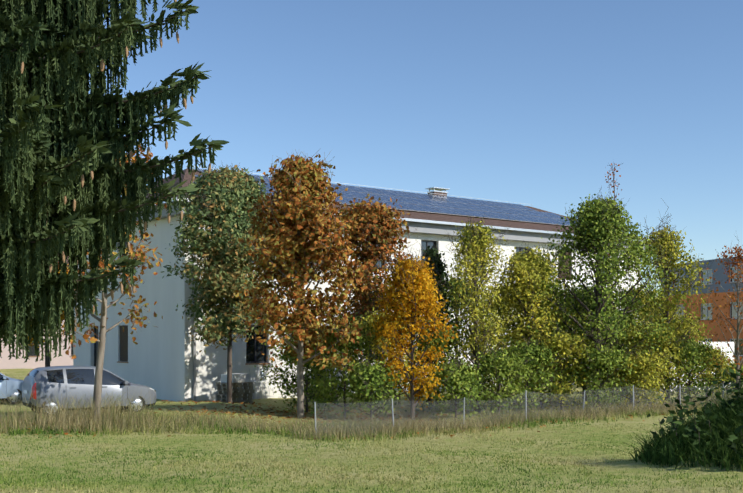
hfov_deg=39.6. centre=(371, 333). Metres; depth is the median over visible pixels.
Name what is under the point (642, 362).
shrub
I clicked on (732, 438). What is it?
bush
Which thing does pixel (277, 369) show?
shrub
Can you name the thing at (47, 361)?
maple tree
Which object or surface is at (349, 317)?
shrub
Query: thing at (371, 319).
shrub
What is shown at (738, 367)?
tree
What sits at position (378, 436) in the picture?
grass strip
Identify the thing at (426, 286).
yellow tree
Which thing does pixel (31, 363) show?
pink house
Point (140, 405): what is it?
car wheels
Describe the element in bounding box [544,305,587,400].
shrub
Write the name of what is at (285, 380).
shrub
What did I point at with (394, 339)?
tree
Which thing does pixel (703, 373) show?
shrub
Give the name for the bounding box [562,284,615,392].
tree
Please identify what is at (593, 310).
tree
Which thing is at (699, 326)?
shrub
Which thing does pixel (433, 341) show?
shrub
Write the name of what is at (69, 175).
spruce needletufts
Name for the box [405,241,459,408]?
thuja tree
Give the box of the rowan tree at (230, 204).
[161,160,288,402]
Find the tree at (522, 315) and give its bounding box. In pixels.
[486,283,564,386]
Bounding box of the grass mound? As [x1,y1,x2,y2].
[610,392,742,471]
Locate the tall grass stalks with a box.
[0,387,154,432]
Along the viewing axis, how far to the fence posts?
31.39 m
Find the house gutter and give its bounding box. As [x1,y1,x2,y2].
[155,197,647,241]
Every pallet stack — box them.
[215,382,254,403]
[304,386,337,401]
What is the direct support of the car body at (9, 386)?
on the ground at (20, 374)
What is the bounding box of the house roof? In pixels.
[121,169,643,239]
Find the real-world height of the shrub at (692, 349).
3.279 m
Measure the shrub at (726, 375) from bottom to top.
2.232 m
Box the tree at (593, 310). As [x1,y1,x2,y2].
[532,282,627,400]
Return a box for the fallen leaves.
[22,399,691,440]
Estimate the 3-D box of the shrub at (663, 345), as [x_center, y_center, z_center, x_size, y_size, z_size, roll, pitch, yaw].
[10.256,1.116,38.108,3.069,4.079,3.329,0,0,1]
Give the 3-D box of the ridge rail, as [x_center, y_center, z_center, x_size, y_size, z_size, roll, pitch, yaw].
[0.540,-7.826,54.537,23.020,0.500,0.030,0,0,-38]
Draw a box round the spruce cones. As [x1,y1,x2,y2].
[20,0,210,315]
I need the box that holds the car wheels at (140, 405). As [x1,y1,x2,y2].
[31,396,144,414]
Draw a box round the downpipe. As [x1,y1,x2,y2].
[193,255,195,400]
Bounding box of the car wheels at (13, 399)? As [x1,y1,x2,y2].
[2,389,21,403]
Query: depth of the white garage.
51.64 m
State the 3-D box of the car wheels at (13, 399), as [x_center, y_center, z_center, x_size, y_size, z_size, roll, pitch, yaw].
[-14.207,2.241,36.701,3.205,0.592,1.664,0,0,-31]
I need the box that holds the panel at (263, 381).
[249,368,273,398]
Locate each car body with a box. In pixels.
[0,373,23,400]
[22,365,155,410]
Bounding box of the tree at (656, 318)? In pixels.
[621,289,690,387]
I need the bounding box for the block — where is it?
[661,257,742,364]
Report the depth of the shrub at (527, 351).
35.23 m
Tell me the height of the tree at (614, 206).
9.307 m
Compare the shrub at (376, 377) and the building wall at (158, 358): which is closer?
the shrub at (376, 377)
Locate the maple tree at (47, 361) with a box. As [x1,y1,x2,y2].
[15,264,68,366]
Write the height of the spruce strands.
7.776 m
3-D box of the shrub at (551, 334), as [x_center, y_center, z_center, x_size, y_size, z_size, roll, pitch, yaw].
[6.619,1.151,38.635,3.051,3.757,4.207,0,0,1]
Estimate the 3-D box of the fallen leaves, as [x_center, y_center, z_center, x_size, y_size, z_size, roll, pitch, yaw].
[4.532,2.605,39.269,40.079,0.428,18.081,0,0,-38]
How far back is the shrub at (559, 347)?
35.99 m
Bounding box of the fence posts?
[314,384,723,436]
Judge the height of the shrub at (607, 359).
3.276 m
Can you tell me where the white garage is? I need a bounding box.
[588,342,733,391]
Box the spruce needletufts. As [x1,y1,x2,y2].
[0,0,217,362]
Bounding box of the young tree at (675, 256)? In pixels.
[618,222,718,400]
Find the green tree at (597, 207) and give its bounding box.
[511,187,684,407]
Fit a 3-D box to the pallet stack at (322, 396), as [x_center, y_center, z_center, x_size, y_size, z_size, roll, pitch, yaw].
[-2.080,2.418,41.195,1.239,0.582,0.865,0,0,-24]
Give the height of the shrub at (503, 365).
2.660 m
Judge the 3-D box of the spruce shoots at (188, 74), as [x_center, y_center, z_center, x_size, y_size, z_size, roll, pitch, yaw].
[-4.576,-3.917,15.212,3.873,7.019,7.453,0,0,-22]
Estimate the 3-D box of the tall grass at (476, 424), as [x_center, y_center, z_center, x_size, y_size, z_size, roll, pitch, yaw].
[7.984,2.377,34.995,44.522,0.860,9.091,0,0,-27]
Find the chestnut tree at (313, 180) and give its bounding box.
[233,149,371,418]
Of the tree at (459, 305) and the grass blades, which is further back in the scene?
the tree at (459, 305)
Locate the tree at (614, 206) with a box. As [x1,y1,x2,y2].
[604,162,621,404]
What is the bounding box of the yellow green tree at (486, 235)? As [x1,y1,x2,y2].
[424,214,517,412]
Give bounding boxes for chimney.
[425,187,449,195]
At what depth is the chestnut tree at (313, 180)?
32.22 m
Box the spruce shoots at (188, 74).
[0,0,228,297]
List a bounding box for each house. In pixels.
[0,320,72,368]
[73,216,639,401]
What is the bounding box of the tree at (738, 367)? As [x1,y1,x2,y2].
[695,232,742,399]
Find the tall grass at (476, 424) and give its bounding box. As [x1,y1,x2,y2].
[0,394,733,441]
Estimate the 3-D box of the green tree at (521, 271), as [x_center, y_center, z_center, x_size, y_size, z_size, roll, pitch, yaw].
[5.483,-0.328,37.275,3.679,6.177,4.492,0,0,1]
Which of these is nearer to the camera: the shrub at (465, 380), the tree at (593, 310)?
the shrub at (465, 380)
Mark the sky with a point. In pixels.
(529, 102)
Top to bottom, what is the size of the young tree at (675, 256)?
7.274 m
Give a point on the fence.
(496, 406)
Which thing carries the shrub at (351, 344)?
on the ground at (20, 374)
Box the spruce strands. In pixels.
[0,0,214,361]
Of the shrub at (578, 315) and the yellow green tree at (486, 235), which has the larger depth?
the shrub at (578, 315)
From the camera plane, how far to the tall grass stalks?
28.66 m
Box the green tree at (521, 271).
[480,242,576,405]
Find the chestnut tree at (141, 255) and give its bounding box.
[53,145,170,417]
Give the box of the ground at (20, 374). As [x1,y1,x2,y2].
[0,369,742,492]
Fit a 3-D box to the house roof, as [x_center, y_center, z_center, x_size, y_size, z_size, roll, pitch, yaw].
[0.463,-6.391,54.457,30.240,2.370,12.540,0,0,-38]
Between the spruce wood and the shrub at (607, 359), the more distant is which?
the shrub at (607, 359)
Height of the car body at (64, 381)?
1.349 m
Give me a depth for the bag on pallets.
40.26 m
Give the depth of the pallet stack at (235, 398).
40.34 m
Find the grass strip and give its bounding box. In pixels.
[0,405,703,443]
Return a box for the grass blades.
[0,414,742,492]
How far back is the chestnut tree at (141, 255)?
28.91 m
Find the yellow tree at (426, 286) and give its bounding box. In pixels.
[364,246,457,420]
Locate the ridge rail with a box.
[186,166,531,204]
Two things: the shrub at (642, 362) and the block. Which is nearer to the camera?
the shrub at (642, 362)
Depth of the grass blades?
18.30 m
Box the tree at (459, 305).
[419,273,501,364]
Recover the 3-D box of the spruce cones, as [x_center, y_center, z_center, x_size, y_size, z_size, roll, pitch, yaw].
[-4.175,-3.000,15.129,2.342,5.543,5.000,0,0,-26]
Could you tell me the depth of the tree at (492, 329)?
40.66 m
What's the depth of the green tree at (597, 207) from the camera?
37.04 m
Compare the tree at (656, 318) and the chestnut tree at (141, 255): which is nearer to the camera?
the chestnut tree at (141, 255)
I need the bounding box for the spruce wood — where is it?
[0,9,212,294]
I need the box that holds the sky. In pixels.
[89,0,742,322]
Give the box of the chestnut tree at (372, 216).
[312,191,417,396]
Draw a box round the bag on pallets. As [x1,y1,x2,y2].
[221,373,248,382]
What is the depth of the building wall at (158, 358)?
43.36 m
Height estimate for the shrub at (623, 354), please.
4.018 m
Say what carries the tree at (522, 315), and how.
on the ground at (20, 374)
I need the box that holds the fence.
[316,382,735,436]
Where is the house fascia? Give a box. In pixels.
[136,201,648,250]
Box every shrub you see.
[254,323,347,405]
[269,339,343,413]
[304,316,387,416]
[310,309,401,405]
[336,349,407,421]
[346,305,433,412]
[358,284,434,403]
[395,315,479,411]
[423,352,489,418]
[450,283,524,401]
[470,344,534,413]
[486,334,564,413]
[512,318,579,408]
[524,325,599,410]
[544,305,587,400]
[558,330,638,409]
[569,309,644,401]
[584,346,676,408]
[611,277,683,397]
[615,312,698,405]
[651,308,715,398]
[655,333,735,402]
[676,339,735,403]
[708,361,742,398]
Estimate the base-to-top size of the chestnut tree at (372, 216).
8.207 m
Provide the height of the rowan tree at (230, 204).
9.059 m

